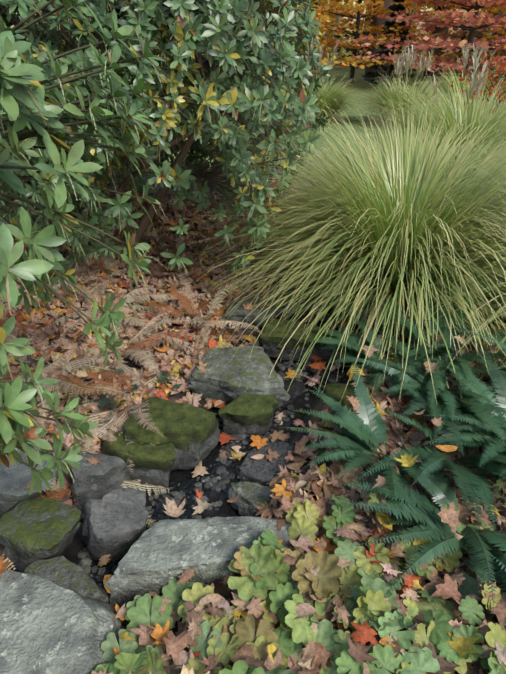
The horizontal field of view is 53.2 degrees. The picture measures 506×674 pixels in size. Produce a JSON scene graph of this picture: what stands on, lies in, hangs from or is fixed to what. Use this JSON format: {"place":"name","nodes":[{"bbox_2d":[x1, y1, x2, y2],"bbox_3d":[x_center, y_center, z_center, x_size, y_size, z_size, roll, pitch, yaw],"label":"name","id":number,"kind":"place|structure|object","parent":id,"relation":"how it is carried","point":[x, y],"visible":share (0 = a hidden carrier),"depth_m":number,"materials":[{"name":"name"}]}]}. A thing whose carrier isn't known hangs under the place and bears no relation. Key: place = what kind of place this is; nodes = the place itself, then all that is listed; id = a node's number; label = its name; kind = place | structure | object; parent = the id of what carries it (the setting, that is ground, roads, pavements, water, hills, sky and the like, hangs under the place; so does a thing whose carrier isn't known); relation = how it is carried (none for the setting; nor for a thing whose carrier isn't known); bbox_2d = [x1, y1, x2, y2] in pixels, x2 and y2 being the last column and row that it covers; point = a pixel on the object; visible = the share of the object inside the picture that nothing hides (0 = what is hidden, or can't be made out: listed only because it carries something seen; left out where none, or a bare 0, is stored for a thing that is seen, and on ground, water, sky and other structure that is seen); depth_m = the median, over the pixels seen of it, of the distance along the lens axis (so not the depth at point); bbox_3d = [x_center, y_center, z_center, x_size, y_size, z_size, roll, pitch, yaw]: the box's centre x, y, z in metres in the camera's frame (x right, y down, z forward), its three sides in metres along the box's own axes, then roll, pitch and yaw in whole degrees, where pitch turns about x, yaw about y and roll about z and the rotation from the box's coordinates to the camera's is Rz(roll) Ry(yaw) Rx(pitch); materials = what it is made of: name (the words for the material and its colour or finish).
{"place":"outdoors","nodes":[
{"label":"outdoors","id":0,"kind":"place"},
{"bbox_2d":[10,0,492,33],"label":"sky","id":1,"kind":"structure","parent":0,"point":[354,3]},
{"bbox_2d":[0,34,505,673],"bbox_3d":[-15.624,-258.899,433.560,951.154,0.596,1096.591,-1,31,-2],"label":"ground","id":2,"kind":"structure","parent":0,"point":[298,404],"depth_m":2.61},
{"bbox_2d":[0,254,261,570],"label":"dead fern fronds","id":3,"kind":"object","parent":2,"relation":"on","point":[74,386],"visible":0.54,"depth_m":2.42,"materials":[{"name":"brown plant"}]},
{"bbox_2d":[0,0,332,494],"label":"rhododendron shrub","id":4,"kind":"object","parent":2,"relation":"on","point":[16,394],"depth_m":2.01,"materials":[{"name":"green plant"}]},
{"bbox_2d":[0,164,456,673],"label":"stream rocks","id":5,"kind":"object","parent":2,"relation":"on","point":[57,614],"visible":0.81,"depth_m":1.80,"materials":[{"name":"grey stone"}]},
{"bbox_2d":[89,293,373,590],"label":"stream water","id":6,"kind":"structure","parent":2,"relation":"on","point":[187,482],"depth_m":2.01,"materials":[{"name":"black liquid"}]},
{"bbox_2d":[0,167,505,673],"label":"fallen leaves","id":7,"kind":"object","parent":2,"relation":"on","point":[320,483],"visible":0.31,"depth_m":2.12,"materials":[{"name":"brown plant"}]},
{"bbox_2d":[78,283,505,605],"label":"christmas ferns","id":8,"kind":"object","parent":7,"relation":"on","point":[481,408],"visible":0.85,"depth_m":1.95,"materials":[{"name":"green plant"}]},
{"bbox_2d":[89,479,505,673],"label":"plants","id":9,"kind":"object","parent":7,"relation":"on","point":[367,592],"depth_m":1.45,"materials":[{"name":"green plant"}]},
{"bbox_2d":[55,0,505,114],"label":"woodland","id":10,"kind":"object","parent":2,"relation":"on","point":[489,15],"depth_m":12.87,"materials":[{"name":"orange plant"}]},
{"bbox_2d":[167,40,505,439],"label":"ornamental grass","id":11,"kind":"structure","parent":2,"relation":"on","point":[420,210],"depth_m":2.84,"materials":[{"name":"green plant"}]}
]}

